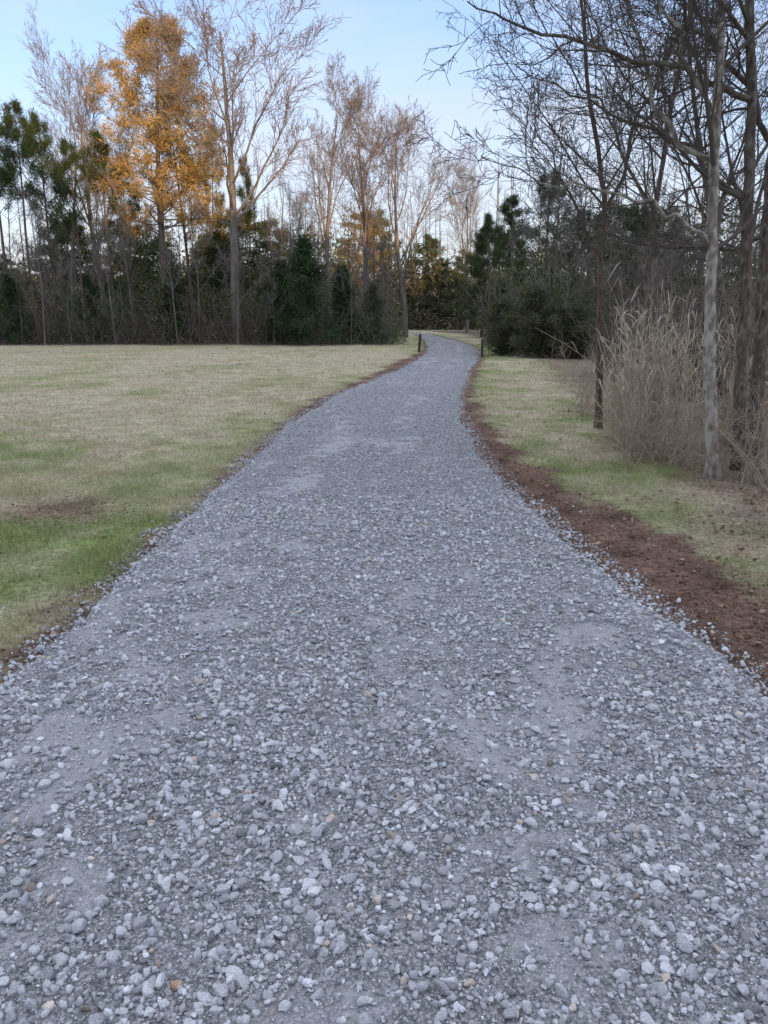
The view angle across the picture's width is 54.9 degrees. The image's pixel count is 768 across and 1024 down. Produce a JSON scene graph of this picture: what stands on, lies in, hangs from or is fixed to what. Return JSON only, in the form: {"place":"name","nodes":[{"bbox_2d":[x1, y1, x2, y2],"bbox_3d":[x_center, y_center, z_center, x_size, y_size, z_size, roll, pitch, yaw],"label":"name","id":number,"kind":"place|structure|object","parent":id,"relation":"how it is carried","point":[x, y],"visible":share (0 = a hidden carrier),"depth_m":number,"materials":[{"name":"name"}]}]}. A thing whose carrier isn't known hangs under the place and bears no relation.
{"place":"outdoors","nodes":[
{"label":"outdoors","id":0,"kind":"place"},
{"bbox_2d":[0,270,755,326],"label":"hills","id":1,"kind":"structure","parent":0,"point":[350,298],"depth_m":105.65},
{"bbox_2d":[0,332,767,1023],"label":"gravel road","id":2,"kind":"structure","parent":0,"point":[426,1010],"depth_m":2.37,"materials":[{"name":"gravel"}]},
{"bbox_2d":[0,327,767,696],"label":"ground","id":3,"kind":"structure","parent":0,"point":[696,555],"depth_m":7.86,"materials":[{"name":"plant"}]},
{"bbox_2d":[0,104,22,342],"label":"pine tree","id":4,"kind":"object","parent":3,"relation":"on","point":[1,230],"visible":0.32,"depth_m":39.78,"materials":[{"name":"green plant"}]},
{"bbox_2d":[0,269,35,343],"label":"cedar tree","id":5,"kind":"object","parent":3,"relation":"on","point":[9,283],"visible":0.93,"depth_m":38.84,"materials":[{"name":"green plant"}]},
{"bbox_2d":[0,94,48,343],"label":"pine tree","id":6,"kind":"object","parent":3,"relation":"on","point":[18,138],"visible":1,"depth_m":37.37,"materials":[{"name":"green plant"}]},
{"bbox_2d":[0,230,59,343],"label":"young tree","id":7,"kind":"object","parent":3,"relation":"on","point":[24,271],"visible":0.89,"depth_m":38.54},
{"bbox_2d":[0,199,81,344],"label":"young tree","id":8,"kind":"object","parent":3,"relation":"on","point":[40,231],"visible":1,"depth_m":37.20,"materials":[{"name":"plant"}]},
{"bbox_2d":[13,107,78,340],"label":"pine tree","id":9,"kind":"object","parent":3,"relation":"on","point":[41,144],"visible":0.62,"depth_m":40.23,"materials":[{"name":"green plant"}]},
{"bbox_2d":[16,185,86,342],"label":"young tree","id":10,"kind":"object","parent":3,"relation":"on","point":[36,222],"visible":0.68,"depth_m":40.30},
{"bbox_2d":[21,217,81,316],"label":"pine tree","id":11,"kind":"object","parent":3,"relation":"on","point":[57,242],"visible":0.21,"depth_m":54.93,"materials":[{"name":"green plant"}]},
{"bbox_2d":[18,76,101,330],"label":"bare tree","id":12,"kind":"object","parent":3,"relation":"on","point":[72,275],"visible":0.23,"depth_m":46.87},
{"bbox_2d":[34,260,91,344],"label":"young tree","id":13,"kind":"object","parent":3,"relation":"on","point":[61,286],"visible":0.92,"depth_m":38.13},
{"bbox_2d":[38,232,90,340],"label":"young tree","id":14,"kind":"object","parent":3,"relation":"on","point":[55,265],"visible":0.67,"depth_m":40.66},
{"bbox_2d":[40,217,105,318],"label":"pine tree","id":15,"kind":"object","parent":3,"relation":"on","point":[85,257],"visible":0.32,"depth_m":53.99,"materials":[{"name":"green plant"}]},
{"bbox_2d":[44,136,104,342],"bbox_3d":[-16.296,-14.356,39.441,3.202,10.627,2.901,-1,15,-5],"label":"pine tree","id":16,"kind":"object","parent":3,"relation":"on","point":[71,160],"visible":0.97,"depth_m":38.51,"materials":[{"name":"green plant"}]},
{"bbox_2d":[0,0,165,339],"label":"bare tree","id":17,"kind":"object","parent":3,"relation":"on","point":[81,118],"visible":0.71,"depth_m":42.50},
{"bbox_2d":[68,275,112,342],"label":"cedar tree","id":18,"kind":"object","parent":3,"relation":"on","point":[86,282],"visible":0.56,"depth_m":41.19,"materials":[{"name":"green plant"}]},
{"bbox_2d":[66,220,119,342],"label":"young tree","id":19,"kind":"object","parent":3,"relation":"on","point":[100,270],"visible":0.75,"depth_m":40.40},
{"bbox_2d":[81,123,125,336],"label":"pine tree","id":20,"kind":"object","parent":3,"relation":"on","point":[99,163],"visible":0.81,"depth_m":41.19,"materials":[{"name":"green plant"}]},
{"bbox_2d":[76,174,136,344],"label":"young tree","id":21,"kind":"object","parent":3,"relation":"on","point":[100,239],"visible":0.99,"depth_m":37.33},
{"bbox_2d":[95,248,135,320],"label":"pine tree","id":22,"kind":"object","parent":3,"relation":"on","point":[113,267],"visible":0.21,"depth_m":55.41,"materials":[{"name":"green plant"}]},
{"bbox_2d":[88,222,146,341],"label":"young tree","id":23,"kind":"object","parent":3,"relation":"on","point":[95,267],"visible":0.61,"depth_m":40.61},
{"bbox_2d":[101,174,150,338],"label":"pine tree","id":24,"kind":"object","parent":3,"relation":"on","point":[137,206],"visible":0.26,"depth_m":47.29,"materials":[{"name":"green plant"}]},
{"bbox_2d":[99,168,155,343],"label":"young tree","id":25,"kind":"object","parent":3,"relation":"on","point":[122,209],"visible":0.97,"depth_m":38.74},
{"bbox_2d":[96,216,160,315],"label":"pine tree","id":26,"kind":"object","parent":3,"relation":"on","point":[133,254],"visible":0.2,"depth_m":56.00,"materials":[{"name":"green plant"}]},
{"bbox_2d":[128,235,185,335],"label":"pine tree","id":27,"kind":"object","parent":3,"relation":"on","point":[150,254],"visible":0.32,"depth_m":51.39,"materials":[{"name":"green plant"}]},
{"bbox_2d":[76,12,251,340],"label":"tree","id":28,"kind":"object","parent":3,"relation":"on","point":[189,183],"visible":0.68,"depth_m":40.14,"materials":[{"name":"orange plant"}]},
{"bbox_2d":[146,219,199,344],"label":"young tree","id":29,"kind":"object","parent":3,"relation":"on","point":[175,267],"visible":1,"depth_m":38.06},
{"bbox_2d":[151,266,197,342],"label":"cedar tree","id":30,"kind":"object","parent":3,"relation":"on","point":[179,320],"visible":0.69,"depth_m":40.26,"materials":[{"name":"green plant"}]},
{"bbox_2d":[136,92,224,337],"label":"pine tree","id":31,"kind":"object","parent":3,"relation":"on","point":[192,227],"visible":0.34,"depth_m":43.08,"materials":[{"name":"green plant"}]},
{"bbox_2d":[143,182,244,339],"bbox_3d":[-10.020,-13.412,40.123,5.028,8.456,3.879,1,15,2],"label":"young tree","id":32,"kind":"object","parent":3,"relation":"on","point":[196,202],"visible":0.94,"depth_m":39.67,"materials":[{"name":"plant"}]},
{"bbox_2d":[179,242,228,330],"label":"pine tree","id":33,"kind":"object","parent":3,"relation":"on","point":[200,256],"visible":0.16,"depth_m":52.62,"materials":[{"name":"green plant"}]},
{"bbox_2d":[195,128,228,329],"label":"pine tree","id":34,"kind":"object","parent":3,"relation":"on","point":[217,202],"visible":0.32,"depth_m":47.81,"materials":[{"name":"green plant"}]},
{"bbox_2d":[95,0,350,342],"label":"bare tree","id":35,"kind":"object","parent":3,"relation":"on","point":[229,144],"visible":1,"depth_m":36.73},
{"bbox_2d":[194,208,275,338],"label":"pine tree","id":36,"kind":"object","parent":3,"relation":"on","point":[211,255],"visible":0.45,"depth_m":46.34,"materials":[{"name":"green plant"}]},
{"bbox_2d":[190,218,281,344],"bbox_3d":[-7.421,-11.740,37.779,4.006,6.388,3.091,8,17,29],"label":"young tree","id":37,"kind":"object","parent":3,"relation":"on","point":[243,241],"visible":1,"depth_m":37.75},
{"bbox_2d":[219,264,257,316],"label":"young tree","id":38,"kind":"object","parent":3,"relation":"on","point":[241,287],"visible":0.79,"depth_m":39.93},
{"bbox_2d":[235,153,258,339],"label":"pine tree","id":39,"kind":"object","parent":3,"relation":"on","point":[242,191],"visible":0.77,"depth_m":42.62,"materials":[{"name":"green plant"}]},
{"bbox_2d":[256,257,297,343],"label":"cedar tree","id":40,"kind":"object","parent":3,"relation":"on","point":[280,274],"visible":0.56,"depth_m":39.10,"materials":[{"name":"green plant"}]},
{"bbox_2d":[243,217,315,313],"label":"pine tree","id":41,"kind":"object","parent":3,"relation":"on","point":[259,233],"visible":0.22,"depth_m":53.54,"materials":[{"name":"green plant"}]},
{"bbox_2d":[261,154,297,260],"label":"bare tree","id":42,"kind":"object","parent":3,"relation":"on","point":[282,216],"visible":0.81,"depth_m":47.00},
{"bbox_2d":[257,217,311,342],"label":"young tree","id":43,"kind":"object","parent":3,"relation":"on","point":[291,243],"visible":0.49,"depth_m":39.91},
{"bbox_2d":[250,219,321,342],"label":"young tree","id":44,"kind":"object","parent":3,"relation":"on","point":[282,247],"visible":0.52,"depth_m":40.47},
{"bbox_2d":[280,179,326,258],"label":"bare tree","id":45,"kind":"object","parent":3,"relation":"on","point":[289,197],"visible":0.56,"depth_m":56.23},
{"bbox_2d":[269,232,346,344],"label":"cedar tree","id":46,"kind":"object","parent":3,"relation":"on","point":[303,273],"visible":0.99,"depth_m":36.99,"materials":[{"name":"green plant"}]},
{"bbox_2d":[279,217,339,340],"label":"young tree","id":47,"kind":"object","parent":3,"relation":"on","point":[330,265],"visible":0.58,"depth_m":40.05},
{"bbox_2d":[299,234,339,342],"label":"young tree","id":48,"kind":"object","parent":3,"relation":"on","point":[321,269],"visible":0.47,"depth_m":39.09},
{"bbox_2d":[292,50,380,315],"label":"bare tree","id":49,"kind":"object","parent":3,"relation":"on","point":[330,153],"visible":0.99,"depth_m":47.52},
{"bbox_2d":[323,259,363,343],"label":"cedar tree","id":50,"kind":"object","parent":3,"relation":"on","point":[347,290],"visible":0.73,"depth_m":40.06,"materials":[{"name":"green plant"}]},
{"bbox_2d":[327,238,375,343],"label":"young tree","id":51,"kind":"object","parent":3,"relation":"on","point":[352,252],"visible":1,"depth_m":38.38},
{"bbox_2d":[322,209,400,308],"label":"pine tree","id":52,"kind":"object","parent":3,"relation":"on","point":[371,236],"visible":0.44,"depth_m":62.60,"materials":[{"name":"green plant"}]},
{"bbox_2d":[318,72,413,315],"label":"bare tree","id":53,"kind":"object","parent":3,"relation":"on","point":[362,202],"visible":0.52,"depth_m":50.66,"materials":[{"name":"plant"}]},
{"bbox_2d":[348,238,391,336],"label":"young tree","id":54,"kind":"object","parent":3,"relation":"on","point":[372,252],"visible":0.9,"depth_m":40.68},
{"bbox_2d":[352,282,395,342],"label":"cedar tree","id":55,"kind":"object","parent":3,"relation":"on","point":[376,302],"visible":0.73,"depth_m":40.27,"materials":[{"name":"green plant"}]},
{"bbox_2d":[0,115,761,338],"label":"distant woods","id":56,"kind":"object","parent":3,"relation":"on","point":[412,314],"visible":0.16,"depth_m":51.34,"materials":[{"name":"green plant"}]},
{"bbox_2d":[356,208,405,300],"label":"pine tree","id":57,"kind":"object","parent":3,"relation":"on","point":[380,214],"visible":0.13,"depth_m":83.67,"materials":[{"name":"green plant"}]},
{"bbox_2d":[278,63,488,336],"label":"bare tree","id":58,"kind":"object","parent":3,"relation":"on","point":[408,128],"visible":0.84,"depth_m":50.08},
{"bbox_2d":[0,397,767,675],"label":"soil crumbs","id":59,"kind":"object","parent":3,"relation":"on","point":[698,616],"visible":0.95,"depth_m":4.71,"materials":[{"name":"soil"}]},
{"bbox_2d":[0,230,767,411],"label":"underbrush","id":60,"kind":"object","parent":3,"relation":"on","point":[51,331],"visible":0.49,"depth_m":38.36,"materials":[{"name":"brown plant"}]},
{"bbox_2d":[0,359,767,686],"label":"leaf litter","id":61,"kind":"object","parent":3,"relation":"on","point":[612,493],"visible":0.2,"depth_m":6.29,"materials":[{"name":"plant"}]},
{"bbox_2d":[395,232,454,327],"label":"pine tree","id":62,"kind":"object","parent":3,"relation":"on","point":[426,246],"visible":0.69,"depth_m":77.70,"materials":[{"name":"green plant"}]},
{"bbox_2d":[419,257,454,327],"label":"pine tree","id":63,"kind":"object","parent":3,"relation":"on","point":[442,293],"visible":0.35,"depth_m":79.14,"materials":[{"name":"green plant"}]},
{"bbox_2d":[434,249,483,329],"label":"pine tree","id":64,"kind":"object","parent":3,"relation":"on","point":[459,276],"visible":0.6,"depth_m":75.03,"materials":[{"name":"green plant"}]},
{"bbox_2d":[431,138,507,332],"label":"bare tree","id":65,"kind":"object","parent":3,"relation":"on","point":[460,201],"visible":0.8,"depth_m":60.71,"materials":[{"name":"plant"}]},
{"bbox_2d":[454,226,509,336],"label":"pine tree","id":66,"kind":"object","parent":3,"relation":"on","point":[465,303],"visible":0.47,"depth_m":50.02,"materials":[{"name":"green plant"}]},
{"bbox_2d":[460,213,510,339],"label":"pine tree","id":67,"kind":"object","parent":3,"relation":"on","point":[488,220],"visible":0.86,"depth_m":41.40,"materials":[{"name":"green plant"}]},
{"bbox_2d":[473,293,532,355],"bbox_3d":[4.667,-7.003,28.089,2.491,2.540,2.559,5,16,20],"label":"evergreen shrub","id":68,"kind":"object","parent":3,"relation":"on","point":[498,325],"visible":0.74,"depth_m":27.91,"materials":[{"name":"green plant"}]},
{"bbox_2d":[481,192,537,302],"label":"pine tree","id":69,"kind":"object","parent":3,"relation":"on","point":[504,209],"visible":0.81,"depth_m":36.67,"materials":[{"name":"green plant"}]},
{"bbox_2d":[484,233,534,304],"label":"pine tree","id":70,"kind":"object","parent":3,"relation":"on","point":[522,254],"visible":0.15,"depth_m":50.38,"materials":[{"name":"green plant"}]},
{"bbox_2d":[505,164,575,314],"bbox_3d":[7.408,-11.698,34.375,3.080,8.054,2.967,9,18,31],"label":"pine tree","id":71,"kind":"object","parent":3,"relation":"on","point":[547,205],"visible":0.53,"depth_m":33.60,"materials":[{"name":"green plant"}]},
{"bbox_2d":[499,279,583,357],"bbox_3d":[5.692,-6.801,26.571,2.955,3.014,3.036,9,17,29],"label":"evergreen shrub","id":72,"kind":"object","parent":3,"relation":"on","point":[536,343],"visible":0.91,"depth_m":26.37,"materials":[{"name":"green plant"}]},
{"bbox_2d":[502,176,604,296],"bbox_3d":[6.658,-9.655,29.127,3.914,6.816,3.020,3,15,13],"label":"young tree","id":73,"kind":"object","parent":3,"relation":"on","point":[513,242],"visible":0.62,"depth_m":28.85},
{"bbox_2d":[530,251,587,304],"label":"pine tree","id":74,"kind":"object","parent":3,"relation":"on","point":[558,259],"visible":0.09,"depth_m":44.56,"materials":[{"name":"green plant"}]},
{"bbox_2d":[514,157,616,317],"bbox_3d":[8.135,-11.534,33.212,4.416,8.376,3.407,4,15,15],"label":"young tree","id":75,"kind":"object","parent":3,"relation":"on","point":[526,221],"visible":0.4,"depth_m":32.87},
{"bbox_2d":[522,217,614,357],"bbox_3d":[6.389,-7.788,26.129,2.947,4.707,2.274,9,17,29],"label":"young tree","id":76,"kind":"object","parent":3,"relation":"on","point":[557,267],"visible":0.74,"depth_m":25.80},
{"bbox_2d":[558,208,599,347],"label":"pine tree","id":77,"kind":"object","parent":3,"relation":"on","point":[577,229],"visible":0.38,"depth_m":31.94,"materials":[{"name":"green plant"}]},
{"bbox_2d":[552,300,610,358],"bbox_3d":[6.949,-6.375,26.205,2.198,2.242,2.258,2,15,6],"label":"evergreen shrub","id":78,"kind":"object","parent":3,"relation":"on","point":[578,309],"visible":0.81,"depth_m":26.00,"materials":[{"name":"green plant"}]},
{"bbox_2d":[396,0,767,479],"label":"bare tree","id":79,"kind":"object","parent":3,"relation":"on","point":[711,159],"visible":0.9,"depth_m":6.19,"materials":[{"name":"grey plant"}]},
{"bbox_2d":[558,173,616,300],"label":"young tree","id":80,"kind":"object","parent":3,"relation":"on","point":[583,234],"visible":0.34,"depth_m":31.98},
{"bbox_2d":[415,0,767,471],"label":"bare tree","id":81,"kind":"object","parent":3,"relation":"on","point":[746,254],"visible":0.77,"depth_m":6.58,"materials":[{"name":"twig"},{"name":"pale grey bark"}]},
{"bbox_2d":[436,0,761,428],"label":"bare tree","id":82,"kind":"object","parent":3,"relation":"on","point":[599,312],"visible":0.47,"depth_m":9.13,"materials":[{"name":"brown plant"}]},
{"bbox_2d":[528,329,676,416],"bbox_3d":[3.444,-2.118,11.457,2.218,1.485,2.115,0,15,0],"label":"twiggy shrub","id":83,"kind":"object","parent":3,"relation":"on","point":[584,406],"visible":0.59,"depth_m":11.49,"materials":[{"name":"plant"}]},
{"bbox_2d":[556,200,651,314],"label":"pine tree","id":84,"kind":"object","parent":3,"relation":"on","point":[613,210],"visible":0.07,"depth_m":46.41,"materials":[{"name":"green plant"}]},
{"bbox_2d":[579,222,662,337],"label":"young tree","id":85,"kind":"object","parent":3,"relation":"on","point":[617,276],"visible":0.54,"depth_m":28.49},
{"bbox_2d":[595,208,651,327],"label":"young tree","id":86,"kind":"object","parent":3,"relation":"on","point":[617,250],"visible":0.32,"depth_m":33.33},
{"bbox_2d":[486,0,767,429],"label":"bare tree","id":87,"kind":"object","parent":3,"relation":"on","point":[661,167],"visible":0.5,"depth_m":8.69,"materials":[{"name":"brown plant"}]},
{"bbox_2d":[586,294,677,440],"bbox_3d":[3.111,-1.727,8.929,1.229,1.791,1.921,0,15,0],"label":"reed clump","id":88,"kind":"object","parent":3,"relation":"on","point":[613,390],"visible":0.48,"depth_m":8.96,"materials":[{"name":"beige plant"}]},
{"bbox_2d":[593,219,682,311],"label":"young tree","id":89,"kind":"object","parent":3,"relation":"on","point":[637,268],"visible":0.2,"depth_m":30.41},
{"bbox_2d":[509,0,767,460],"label":"bare tree","id":90,"kind":"object","parent":3,"relation":"on","point":[760,344],"visible":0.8,"depth_m":7.17,"materials":[{"name":"brown plant"}]},
{"bbox_2d":[582,378,695,464],"bbox_3d":[2.712,-0.969,7.901,1.230,0.956,1.438,6,16,20],"label":"twiggy shrub","id":91,"kind":"object","parent":3,"relation":"on","point":[643,442],"visible":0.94,"depth_m":7.82,"materials":[{"name":"plant"}]},
{"bbox_2d":[612,204,669,321],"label":"pine tree","id":92,"kind":"object","parent":3,"relation":"on","point":[638,223],"visible":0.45,"depth_m":28.08,"materials":[{"name":"green plant"}]},
{"bbox_2d":[607,225,675,318],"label":"young tree","id":93,"kind":"object","parent":3,"relation":"on","point":[636,270],"visible":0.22,"depth_m":32.00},
{"bbox_2d":[604,186,691,330],"bbox_3d":[8.838,-7.807,24.419,2.864,5.641,3.712,11,18,35],"label":"young tree","id":94,"kind":"object","parent":3,"relation":"on","point":[656,263],"visible":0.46,"depth_m":24.16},
{"bbox_2d":[536,263,767,452],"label":"reed clump","id":95,"kind":"object","parent":3,"relation":"on","point":[668,377],"visible":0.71,"depth_m":8.44,"materials":[{"name":"beige plant"}]},
{"bbox_2d":[558,256,767,447],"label":"twiggy shrub","id":96,"kind":"object","parent":3,"relation":"on","point":[728,345],"visible":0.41,"depth_m":8.34,"materials":[{"name":"plant"}]},
{"bbox_2d":[631,209,695,302],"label":"young tree","id":97,"kind":"object","parent":3,"relation":"on","point":[677,258],"visible":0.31,"depth_m":31.59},
{"bbox_2d":[641,207,704,314],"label":"pine tree","id":98,"kind":"object","parent":3,"relation":"on","point":[675,220],"visible":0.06,"depth_m":50.76,"materials":[{"name":"green plant"}]},
{"bbox_2d":[634,198,724,294],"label":"young tree","id":99,"kind":"object","parent":3,"relation":"on","point":[682,229],"visible":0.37,"depth_m":30.77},
{"bbox_2d":[596,0,767,420],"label":"bare tree","id":100,"kind":"object","parent":3,"relation":"on","point":[720,279],"visible":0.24,"depth_m":9.67,"materials":[{"name":"brown plant"}]},
{"bbox_2d":[600,379,763,476],"bbox_3d":[3.146,-0.868,7.629,1.356,1.053,1.568,-11,18,-35],"label":"twiggy shrub","id":101,"kind":"object","parent":3,"relation":"on","point":[690,446],"visible":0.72,"depth_m":7.53,"materials":[{"name":"plant"}]},
{"bbox_2d":[666,196,739,288],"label":"young tree","id":102,"kind":"object","parent":3,"relation":"on","point":[730,265],"visible":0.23,"depth_m":32.02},
{"bbox_2d":[652,379,767,488],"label":"twiggy shrub","id":103,"kind":"object","parent":3,"relation":"on","point":[746,463],"visible":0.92,"depth_m":6.81,"materials":[{"name":"plant"}]},
{"bbox_2d":[675,164,757,271],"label":"young tree","id":104,"kind":"object","parent":3,"relation":"on","point":[704,230],"visible":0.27,"depth_m":31.34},
{"bbox_2d":[683,184,761,290],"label":"young tree","id":105,"kind":"object","parent":3,"relation":"on","point":[723,227],"visible":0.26,"depth_m":30.94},
{"bbox_2d":[689,169,757,284],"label":"young tree","id":106,"kind":"object","parent":3,"relation":"on","point":[730,227],"visible":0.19,"depth_m":33.66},
{"bbox_2d":[700,326,767,444],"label":"reed clump","id":107,"kind":"object","parent":3,"relation":"on","point":[731,390],"visible":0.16,"depth_m":8.79,"materials":[{"name":"beige plant"}]},
{"bbox_2d":[734,227,759,299],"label":"young tree","id":108,"kind":"object","parent":3,"relation":"on","point":[755,251],"visible":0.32,"depth_m":24.17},
{"bbox_2d":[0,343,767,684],"bbox_3d":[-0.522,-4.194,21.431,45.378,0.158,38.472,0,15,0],"label":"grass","id":109,"kind":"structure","parent":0,"point":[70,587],"depth_m":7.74,"materials":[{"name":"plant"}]},
{"bbox_2d":[0,0,767,282],"label":"sky","id":110,"kind":"structure","parent":0,"point":[398,36],"materials":[{"name":"blue"}]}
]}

